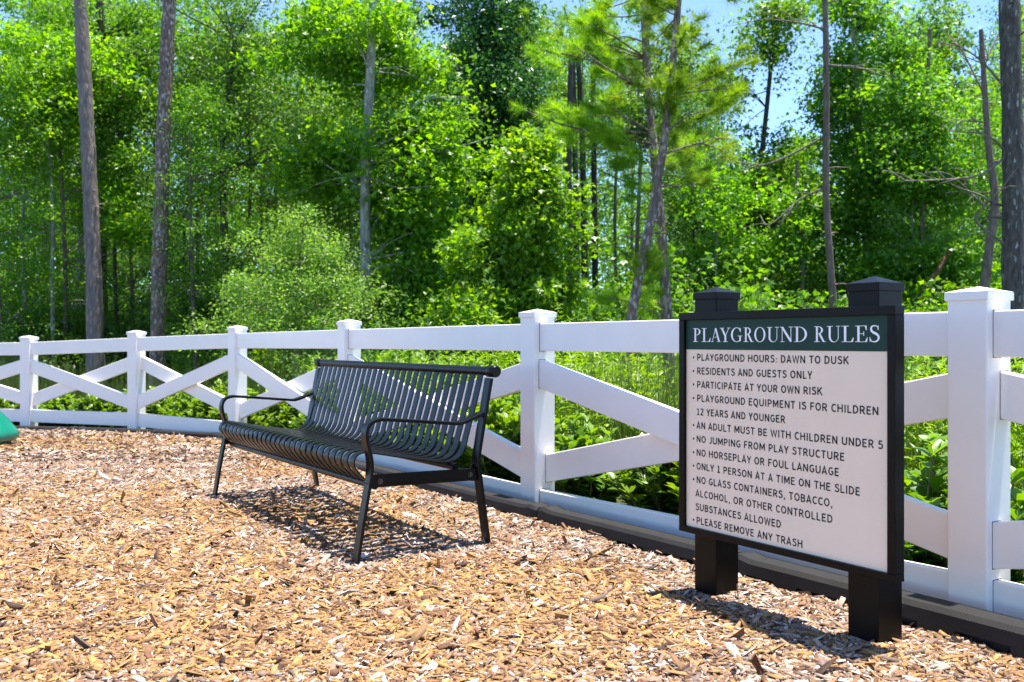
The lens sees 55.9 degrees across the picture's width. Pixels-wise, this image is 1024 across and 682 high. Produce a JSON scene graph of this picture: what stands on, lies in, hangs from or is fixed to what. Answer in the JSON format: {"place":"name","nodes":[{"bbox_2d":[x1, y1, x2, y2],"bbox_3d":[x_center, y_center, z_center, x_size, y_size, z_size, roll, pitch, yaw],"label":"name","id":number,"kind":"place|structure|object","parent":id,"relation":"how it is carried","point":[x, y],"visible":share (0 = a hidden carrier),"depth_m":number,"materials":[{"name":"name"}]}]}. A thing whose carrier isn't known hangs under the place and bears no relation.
{"place":"outdoors","nodes":[
{"label":"outdoors","id":0,"kind":"place"},
{"bbox_2d":[0,261,1023,575],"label":"tall grass","id":1,"kind":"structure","parent":0,"point":[616,425],"depth_m":6.34,"materials":[{"name":"green plant"}]},
{"bbox_2d":[0,0,1023,287],"label":"sky","id":2,"kind":"structure","parent":0,"point":[778,107],"materials":[{"name":"blue"}]},
{"bbox_2d":[616,495,1023,583],"bbox_3d":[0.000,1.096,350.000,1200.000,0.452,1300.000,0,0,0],"label":"ground","id":3,"kind":"structure","parent":0,"point":[618,501],"depth_m":5.56,"materials":[{"name":"brown soil"}]},
{"bbox_2d":[0,53,83,383],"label":"woodland tree","id":4,"kind":"object","parent":3,"relation":"on","point":[45,213],"visible":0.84,"depth_m":18.40,"materials":[{"name":"green plant"}]},
{"bbox_2d":[0,53,106,356],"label":"woodland tree","id":5,"kind":"object","parent":3,"relation":"on","point":[25,293],"visible":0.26,"depth_m":19.86,"materials":[{"name":"green plant"}]},
{"bbox_2d":[0,44,113,384],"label":"slender tree","id":6,"kind":"object","parent":3,"relation":"on","point":[59,126],"visible":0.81,"depth_m":18.75,"materials":[{"name":"green plant"}]},
{"bbox_2d":[0,0,116,322],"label":"woodland tree","id":7,"kind":"object","parent":3,"relation":"on","point":[59,218],"visible":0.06,"depth_m":28.36,"materials":[{"name":"green plant"}]},
{"bbox_2d":[38,393,84,426],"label":"hedge shrub","id":8,"kind":"object","parent":3,"relation":"on","point":[55,404],"visible":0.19,"depth_m":10.69,"materials":[{"name":"green plant"}]},
{"bbox_2d":[0,246,130,386],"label":"understory bush","id":9,"kind":"object","parent":3,"relation":"on","point":[33,309],"visible":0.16,"depth_m":19.12,"materials":[{"name":"green plant"}]},
{"bbox_2d":[8,261,136,397],"bbox_3d":[-9.306,-0.007,20.017,3.830,3.187,4.164,0,0,9],"label":"understory bush","id":10,"kind":"object","parent":3,"relation":"on","point":[70,302],"visible":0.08,"depth_m":19.24,"materials":[{"name":"green plant"}]},
{"bbox_2d":[0,0,174,326],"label":"woodland tree","id":11,"kind":"object","parent":3,"relation":"on","point":[80,240],"visible":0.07,"depth_m":23.88,"materials":[{"name":"green plant"}]},
{"bbox_2d":[0,274,177,397],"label":"understory bush","id":12,"kind":"object","parent":3,"relation":"on","point":[108,363],"visible":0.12,"depth_m":19.28,"materials":[{"name":"green plant"}]},
{"bbox_2d":[0,0,183,396],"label":"slender tree","id":13,"kind":"object","parent":3,"relation":"on","point":[115,193],"visible":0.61,"depth_m":19.42,"materials":[{"name":"green plant"}]},
{"bbox_2d":[71,0,116,397],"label":"pine tree","id":14,"kind":"object","parent":3,"relation":"on","point":[94,316],"visible":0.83,"depth_m":17.89,"materials":[{"name":"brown plant"}]},
{"bbox_2d":[68,394,121,427],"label":"hedge shrub","id":15,"kind":"object","parent":3,"relation":"on","point":[99,405],"visible":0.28,"depth_m":10.48,"materials":[{"name":"green plant"}]},
{"bbox_2d":[26,0,172,312],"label":"woodland tree","id":16,"kind":"object","parent":3,"relation":"on","point":[149,143],"visible":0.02,"depth_m":34.21,"materials":[{"name":"green plant"}]},
{"bbox_2d":[31,259,191,391],"bbox_3d":[-8.303,-0.025,20.287,4.702,3.235,4.324,0,0,-39],"label":"understory bush","id":17,"kind":"object","parent":3,"relation":"on","point":[111,306],"visible":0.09,"depth_m":19.33,"materials":[{"name":"green plant"}]},
{"bbox_2d":[0,0,224,322],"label":"tree","id":18,"kind":"object","parent":3,"relation":"on","point":[126,21],"visible":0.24,"depth_m":21.30,"materials":[{"name":"green plant"}]},
{"bbox_2d":[59,66,193,337],"bbox_3d":[-8.189,-2.124,20.434,2.864,7.304,2.674,0,0,2],"label":"woodland tree","id":19,"kind":"object","parent":3,"relation":"on","point":[131,280],"visible":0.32,"depth_m":20.15,"materials":[{"name":"green plant"}]},
{"bbox_2d":[53,2,200,332],"bbox_3d":[-7.998,-2.726,20.198,3.139,8.362,2.123,0,0,-17],"label":"slender tree","id":20,"kind":"object","parent":3,"relation":"on","point":[104,117],"visible":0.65,"depth_m":19.97,"materials":[{"name":"green plant"}]},
{"bbox_2d":[74,307,191,391],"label":"understory bush","id":21,"kind":"object","parent":3,"relation":"on","point":[114,333],"visible":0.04,"depth_m":19.36,"materials":[{"name":"green plant"}]},
{"bbox_2d":[116,386,174,429],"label":"hedge shrub","id":22,"kind":"object","parent":3,"relation":"on","point":[152,409],"visible":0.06,"depth_m":10.25,"materials":[{"name":"green plant"}]},
{"bbox_2d":[62,277,255,400],"bbox_3d":[-6.463,0.017,19.698,4.539,3.098,4.175,0,0,-34],"label":"understory bush","id":23,"kind":"object","parent":3,"relation":"on","point":[120,358],"visible":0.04,"depth_m":18.69,"materials":[{"name":"green plant"}]},
{"bbox_2d":[69,264,256,402],"bbox_3d":[-7.146,0.022,19.926,4.388,3.251,3.471,0,0,26],"label":"understory bush","id":24,"kind":"object","parent":3,"relation":"on","point":[142,301],"visible":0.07,"depth_m":19.30,"materials":[{"name":"green plant"}]},
{"bbox_2d":[144,0,184,389],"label":"pine tree","id":25,"kind":"object","parent":3,"relation":"on","point":[165,86],"visible":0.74,"depth_m":16.90,"materials":[{"name":"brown plant"}]},
{"bbox_2d":[108,0,234,316],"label":"woodland tree","id":26,"kind":"object","parent":3,"relation":"on","point":[147,131],"visible":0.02,"depth_m":27.16,"materials":[{"name":"green plant"}]},
{"bbox_2d":[124,111,239,334],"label":"woodland tree","id":27,"kind":"object","parent":3,"relation":"on","point":[183,249],"visible":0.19,"depth_m":19.91,"materials":[{"name":"green plant"}]},
{"bbox_2d":[157,391,207,417],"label":"hedge shrub","id":28,"kind":"object","parent":3,"relation":"on","point":[181,406],"visible":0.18,"depth_m":9.97,"materials":[{"name":"green plant"}]},
{"bbox_2d":[133,80,262,382],"bbox_3d":[-5.498,-1.566,17.323,2.235,6.104,2.394,0,0,14],"label":"woodland tree","id":29,"kind":"object","parent":3,"relation":"on","point":[191,180],"visible":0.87,"depth_m":17.12,"materials":[{"name":"green plant"}]},
{"bbox_2d":[146,34,250,297],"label":"slender tree","id":30,"kind":"object","parent":3,"relation":"on","point":[180,71],"visible":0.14,"depth_m":21.43,"materials":[{"name":"green plant"}]},
{"bbox_2d":[142,0,277,286],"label":"slender tree","id":31,"kind":"object","parent":3,"relation":"on","point":[182,35],"visible":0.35,"depth_m":19.10,"materials":[{"name":"green plant"}]},
{"bbox_2d":[145,0,291,301],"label":"woodland tree","id":32,"kind":"object","parent":3,"relation":"on","point":[208,7],"visible":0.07,"depth_m":33.83,"materials":[{"name":"green plant"}]},
{"bbox_2d":[186,379,251,420],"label":"hedge shrub","id":33,"kind":"object","parent":3,"relation":"on","point":[202,409],"visible":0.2,"depth_m":9.68,"materials":[{"name":"green plant"}]},
{"bbox_2d":[61,0,386,354],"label":"oak tree","id":34,"kind":"object","parent":3,"relation":"on","point":[228,80],"visible":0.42,"depth_m":18.44,"materials":[{"name":"green plant"}]},
{"bbox_2d":[166,264,286,394],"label":"understory bush","id":35,"kind":"object","parent":3,"relation":"on","point":[209,381],"visible":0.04,"depth_m":18.00,"materials":[{"name":"green plant"}]},
{"bbox_2d":[189,17,315,304],"bbox_3d":[-6.427,-3.176,23.435,3.475,9.490,3.722,0,0,3],"label":"woodland tree","id":36,"kind":"object","parent":3,"relation":"on","point":[254,205],"visible":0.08,"depth_m":23.39,"materials":[{"name":"green plant"}]},
{"bbox_2d":[211,30,299,282],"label":"slender tree","id":37,"kind":"object","parent":3,"relation":"on","point":[259,94],"visible":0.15,"depth_m":20.92,"materials":[{"name":"green plant"}]},
{"bbox_2d":[214,348,336,394],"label":"understory bush","id":38,"kind":"object","parent":3,"relation":"on","point":[271,359],"visible":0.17,"depth_m":14.64,"materials":[{"name":"green plant"}]},
{"bbox_2d":[172,200,389,378],"bbox_3d":[-3.193,-0.340,14.128,2.982,3.465,2.894,0,0,0],"label":"willow tree","id":39,"kind":"object","parent":3,"relation":"on","point":[345,296],"visible":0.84,"depth_m":13.84,"materials":[{"name":"green plant"}]},
{"bbox_2d":[229,127,334,297],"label":"woodland tree","id":40,"kind":"object","parent":3,"relation":"on","point":[274,200],"visible":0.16,"depth_m":20.53,"materials":[{"name":"green plant"}]},
{"bbox_2d":[248,396,332,428],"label":"hedge shrub","id":41,"kind":"object","parent":3,"relation":"on","point":[279,415],"visible":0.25,"depth_m":8.72,"materials":[{"name":"green plant"}]},
{"bbox_2d":[236,0,359,281],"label":"woodland tree","id":42,"kind":"object","parent":3,"relation":"on","point":[314,79],"visible":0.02,"depth_m":28.48,"materials":[{"name":"green plant"}]},
{"bbox_2d":[256,0,416,276],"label":"woodland tree","id":43,"kind":"object","parent":3,"relation":"on","point":[312,81],"visible":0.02,"depth_m":22.17,"materials":[{"name":"green plant"}]},
{"bbox_2d":[278,97,398,350],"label":"woodland tree","id":44,"kind":"object","parent":3,"relation":"on","point":[341,223],"visible":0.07,"depth_m":18.04,"materials":[{"name":"green plant"}]},
{"bbox_2d":[211,0,533,361],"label":"sweetgum tree","id":45,"kind":"object","parent":3,"relation":"on","point":[422,160],"visible":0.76,"depth_m":15.67,"materials":[{"name":"green plant"}]},
{"bbox_2d":[235,254,512,363],"bbox_3d":[-1.402,-0.137,15.274,4.653,3.474,4.280,0,0,-44],"label":"understory bush","id":46,"kind":"object","parent":3,"relation":"on","point":[393,309],"visible":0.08,"depth_m":14.41,"materials":[{"name":"green plant"}]},
{"bbox_2d":[360,277,514,367],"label":"understory bush","id":47,"kind":"object","parent":3,"relation":"on","point":[399,317],"visible":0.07,"depth_m":14.93,"materials":[{"name":"green plant"}]},
{"bbox_2d":[384,375,496,459],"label":"hedge shrub","id":48,"kind":"object","parent":3,"relation":"on","point":[420,424],"visible":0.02,"depth_m":6.65,"materials":[{"name":"green plant"}]},
{"bbox_2d":[387,0,600,298],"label":"magnolia tree","id":49,"kind":"object","parent":3,"relation":"on","point":[492,28],"visible":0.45,"depth_m":18.91,"materials":[{"name":"green plant"}]},
{"bbox_2d":[0,133,1001,305],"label":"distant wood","id":50,"kind":"object","parent":3,"relation":"on","point":[619,231],"visible":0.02,"depth_m":63.99,"materials":[{"name":"green plant"}]},
{"bbox_2d":[431,393,571,483],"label":"hedge shrub","id":51,"kind":"object","parent":3,"relation":"on","point":[504,415],"visible":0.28,"depth_m":5.96,"materials":[{"name":"green plant"}]},
{"bbox_2d":[0,427,1023,681],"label":"mulch bed","id":52,"kind":"object","parent":3,"relation":"on","point":[159,453],"visible":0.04,"depth_m":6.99,"materials":[{"name":"beige wood"}]},
{"bbox_2d":[0,411,18,443],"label":"playground slide","id":53,"kind":"object","parent":52,"relation":"on","point":[9,431],"visible":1,"depth_m":7.89,"materials":[{"name":"green plastic"}]},
{"bbox_2d":[155,429,221,439],"bbox_3d":[-2.903,0.986,8.887,1.189,0.335,0.199,0,0,40],"label":"border section","id":54,"kind":"object","parent":52,"relation":"on","point":[199,434],"visible":0.25,"depth_m":8.89,"materials":[{"name":"black plastic"}]},
{"bbox_2d":[212,358,500,564],"bbox_3d":[-0.833,0.490,4.560,0.638,0.781,1.915,0,0,-33],"label":"park bench","id":55,"kind":"object","parent":52,"relation":"on","point":[315,438],"visible":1,"depth_m":4.29,"materials":[{"name":"metal"}]},
{"bbox_2d":[418,482,548,519],"bbox_3d":[-0.181,0.918,4.962,0.122,0.320,1.193,0,0,-32],"label":"border section","id":56,"kind":"object","parent":52,"relation":"on","point":[508,504],"visible":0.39,"depth_m":4.77,"materials":[{"name":"black plastic"}]},
{"bbox_2d":[537,506,741,564],"bbox_3d":[0.472,0.908,3.955,0.118,0.315,1.192,0,0,-33],"label":"border section","id":57,"kind":"object","parent":52,"relation":"on","point":[652,540],"visible":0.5,"depth_m":3.92,"materials":[{"name":"black plastic"}]},
{"bbox_2d":[679,276,903,642],"bbox_3d":[0.844,0.479,2.924,0.147,1.321,0.838,0,0,-32],"label":"rules sign","id":58,"kind":"object","parent":52,"relation":"on","point":[791,433],"visible":1,"depth_m":2.81,"materials":[{"name":"black metal"}]},
{"bbox_2d":[738,552,1023,657],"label":"border section","id":59,"kind":"object","parent":52,"relation":"on","point":[998,632],"visible":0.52,"depth_m":2.80,"materials":[{"name":"black plastic"}]},
{"bbox_2d":[0,286,1023,618],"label":"crossbuck fence","id":60,"kind":"object","parent":3,"relation":"on","point":[974,398],"visible":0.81,"depth_m":4.40,"materials":[{"name":"white plastic"}]},
{"bbox_2d":[422,118,624,366],"bbox_3d":[0.161,-0.958,14.540,3.090,4.802,2.778,0,0,-11],"label":"sweetgum tree","id":61,"kind":"object","parent":3,"relation":"on","point":[511,265],"visible":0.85,"depth_m":14.17,"materials":[{"name":"green plant"}]},
{"bbox_2d":[467,11,598,281],"bbox_3d":[0.320,-3.435,25.233,3.791,10.090,3.840,0,0,-7],"label":"woodland tree","id":62,"kind":"object","parent":3,"relation":"on","point":[560,144],"visible":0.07,"depth_m":25.08,"materials":[{"name":"green plant"}]},
{"bbox_2d":[515,1,573,322],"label":"pine tree","id":63,"kind":"object","parent":3,"relation":"on","point":[560,32],"visible":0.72,"depth_m":18.47,"materials":[{"name":"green plant"}]},
{"bbox_2d":[523,22,612,279],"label":"woodland tree","id":64,"kind":"object","parent":3,"relation":"on","point":[590,214],"visible":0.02,"depth_m":38.57,"materials":[{"name":"green plant"}]},
{"bbox_2d":[556,65,626,286],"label":"woodland tree","id":65,"kind":"object","parent":3,"relation":"on","point":[598,191],"visible":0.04,"depth_m":53.31,"materials":[{"name":"green plant"}]},
{"bbox_2d":[542,6,648,289],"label":"woodland tree","id":66,"kind":"object","parent":3,"relation":"on","point":[598,185],"visible":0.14,"depth_m":32.17,"materials":[{"name":"green plant"}]},
{"bbox_2d":[555,413,637,502],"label":"hedge shrub","id":67,"kind":"object","parent":3,"relation":"on","point":[596,486],"visible":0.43,"depth_m":5.29,"materials":[{"name":"green plant"}]},
{"bbox_2d":[542,23,657,321],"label":"pine tree","id":68,"kind":"object","parent":3,"relation":"on","point":[579,87],"visible":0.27,"depth_m":19.46,"materials":[{"name":"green plant"}]},
{"bbox_2d":[553,2,650,321],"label":"pine tree","id":69,"kind":"object","parent":3,"relation":"on","point":[575,171],"visible":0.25,"depth_m":18.95,"materials":[{"name":"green plant"}]},
{"bbox_2d":[560,0,663,304],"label":"slender tree","id":70,"kind":"object","parent":3,"relation":"on","point":[614,206],"visible":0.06,"depth_m":23.96,"materials":[{"name":"green plant"}]},
{"bbox_2d":[507,0,718,396],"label":"pine tree","id":71,"kind":"object","parent":3,"relation":"on","point":[593,32],"visible":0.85,"depth_m":12.15,"materials":[{"name":"green plant"}]},
{"bbox_2d":[577,51,651,320],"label":"pine tree","id":72,"kind":"object","parent":3,"relation":"on","point":[591,86],"visible":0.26,"depth_m":19.95,"materials":[{"name":"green plant"}]},
{"bbox_2d":[572,38,683,291],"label":"woodland tree","id":73,"kind":"object","parent":3,"relation":"on","point":[604,202],"visible":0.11,"depth_m":27.86,"materials":[{"name":"green plant"}]},
{"bbox_2d":[573,240,692,375],"bbox_3d":[1.926,-0.021,16.597,3.064,3.363,3.874,0,0,7],"label":"understory bush","id":74,"kind":"object","parent":3,"relation":"on","point":[602,310],"visible":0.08,"depth_m":16.07,"materials":[{"name":"green plant"}]},
{"bbox_2d":[604,432,678,514],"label":"hedge shrub","id":75,"kind":"object","parent":3,"relation":"on","point":[656,495],"visible":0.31,"depth_m":4.68,"materials":[{"name":"green plant"}]},
{"bbox_2d":[572,8,722,307],"bbox_3d":[2.757,-2.472,18.505,2.687,7.861,2.760,0,0,-44],"label":"slender tree","id":76,"kind":"object","parent":3,"relation":"on","point":[641,113],"visible":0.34,"depth_m":18.51,"materials":[{"name":"green plant"}]},
{"bbox_2d":[614,110,702,278],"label":"woodland tree","id":77,"kind":"object","parent":3,"relation":"on","point":[642,219],"visible":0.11,"depth_m":22.03,"materials":[{"name":"green plant"}]},
{"bbox_2d":[306,306,1023,508],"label":"weeds","id":78,"kind":"object","parent":3,"relation":"on","point":[1016,459],"visible":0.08,"depth_m":6.78,"materials":[{"name":"green plant"}]},
{"bbox_2d":[576,238,771,376],"bbox_3d":[2.450,-0.107,17.163,3.529,3.557,4.462,0,0,45],"label":"understory bush","id":79,"kind":"object","parent":3,"relation":"on","point":[686,282],"visible":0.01,"depth_m":17.50,"materials":[{"name":"green plant"}]},
{"bbox_2d":[604,0,764,379],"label":"pine tree","id":80,"kind":"object","parent":3,"relation":"on","point":[675,32],"visible":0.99,"depth_m":11.16,"materials":[{"name":"green plant"}]},
{"bbox_2d":[635,42,750,249],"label":"woodland tree","id":81,"kind":"object","parent":3,"relation":"on","point":[700,63],"visible":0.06,"depth_m":32.15,"materials":[{"name":"green plant"}]},
{"bbox_2d":[641,97,747,311],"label":"woodland tree","id":82,"kind":"object","parent":3,"relation":"on","point":[693,234],"visible":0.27,"depth_m":18.18,"materials":[{"name":"green plant"}]},
{"bbox_2d":[664,126,732,286],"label":"woodland tree","id":83,"kind":"object","parent":3,"relation":"on","point":[705,136],"visible":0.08,"depth_m":20.58,"materials":[{"name":"green plant"}]},
{"bbox_2d":[600,0,854,308],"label":"maple tree","id":84,"kind":"object","parent":3,"relation":"on","point":[774,46],"visible":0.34,"depth_m":19.84,"materials":[{"name":"green plant"}]},
{"bbox_2d":[607,245,847,371],"bbox_3d":[3.188,0.047,15.429,4.413,3.169,3.490,0,0,14],"label":"understory bush","id":85,"kind":"object","parent":3,"relation":"on","point":[755,289],"visible":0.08,"depth_m":15.39,"materials":[{"name":"green plant"}]},
{"bbox_2d":[662,128,797,289],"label":"slender tree","id":86,"kind":"object","parent":3,"relation":"on","point":[721,207],"visible":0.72,"depth_m":17.65,"materials":[{"name":"green plant"}]},
{"bbox_2d":[674,258,785,312],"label":"understory bush","id":87,"kind":"object","parent":3,"relation":"on","point":[680,270],"visible":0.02,"depth_m":17.09,"materials":[{"name":"green plant"}]},
{"bbox_2d":[728,0,891,307],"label":"dead tree","id":88,"kind":"object","parent":3,"relation":"on","point":[825,137],"visible":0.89,"depth_m":13.97,"materials":[{"name":"grey wood"}]},
{"bbox_2d":[718,159,905,308],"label":"slender tree","id":89,"kind":"object","parent":3,"relation":"on","point":[789,243],"visible":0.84,"depth_m":17.34,"materials":[{"name":"green plant"}]},
{"bbox_2d":[754,0,934,307],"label":"vine covered tree","id":90,"kind":"object","parent":3,"relation":"on","point":[846,110],"visible":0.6,"depth_m":17.76,"materials":[{"name":"green plant"}]},
{"bbox_2d":[805,36,955,243],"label":"slender tree","id":91,"kind":"object","parent":3,"relation":"on","point":[870,76],"visible":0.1,"depth_m":23.08,"materials":[{"name":"green plant"}]},
{"bbox_2d":[824,266,1001,312],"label":"understory bush","id":92,"kind":"object","parent":3,"relation":"on","point":[910,295],"visible":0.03,"depth_m":15.98,"materials":[{"name":"green plant"}]},
{"bbox_2d":[864,132,972,311],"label":"woodland tree","id":93,"kind":"object","parent":3,"relation":"on","point":[939,216],"visible":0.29,"depth_m":16.81,"materials":[{"name":"green plant"}]},
{"bbox_2d":[860,0,980,238],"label":"slender tree","id":94,"kind":"object","parent":3,"relation":"on","point":[948,23],"visible":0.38,"depth_m":18.98,"materials":[{"name":"green plant"}]},
{"bbox_2d":[843,262,1001,311],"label":"understory bush","id":95,"kind":"object","parent":3,"relation":"on","point":[951,286],"visible":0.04,"depth_m":15.39,"materials":[{"name":"green plant"}]},
{"bbox_2d":[829,0,1023,302],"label":"maple tree","id":96,"kind":"object","parent":3,"relation":"on","point":[920,122],"visible":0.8,"depth_m":16.71,"materials":[{"name":"green plant"}]},
{"bbox_2d":[882,0,1023,373],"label":"oak tree","id":97,"kind":"object","parent":3,"relation":"on","point":[1010,80],"visible":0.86,"depth_m":11.89,"materials":[{"name":"brown plant"}]},
{"bbox_2d":[914,0,997,235],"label":"slender tree","id":98,"kind":"object","parent":3,"relation":"on","point":[950,68],"visible":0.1,"depth_m":20.49,"materials":[{"name":"green plant"}]},
{"bbox_2d":[925,14,1001,287],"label":"dead tree","id":99,"kind":"object","parent":3,"relation":"on","point":[986,271],"visible":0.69,"depth_m":14.46,"materials":[{"name":"grey wood"}]},
{"bbox_2d":[904,433,1023,582],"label":"hedge shrub","id":100,"kind":"object","parent":3,"relation":"on","point":[929,490],"visible":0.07,"depth_m":3.56,"materials":[{"name":"green plant"}]},
{"bbox_2d":[929,87,1002,302],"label":"woodland tree","id":101,"kind":"object","parent":3,"relation":"on","point":[982,139],"visible":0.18,"depth_m":17.48,"materials":[{"name":"green plant"}]},
{"bbox_2d":[932,122,1001,264],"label":"woodland tree","id":102,"kind":"object","parent":3,"relation":"on","point":[967,229],"visible":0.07,"depth_m":20.04,"materials":[{"name":"green plant"}]},
{"bbox_2d":[951,15,1023,284],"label":"woodland tree","id":103,"kind":"object","parent":3,"relation":"on","point":[996,65],"visible":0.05,"depth_m":20.89,"materials":[{"name":"green plant"}]},
{"bbox_2d":[952,0,1023,247],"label":"woodland tree","id":104,"kind":"object","parent":3,"relation":"on","point":[992,39],"visible":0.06,"depth_m":40.63,"materials":[{"name":"green plant"}]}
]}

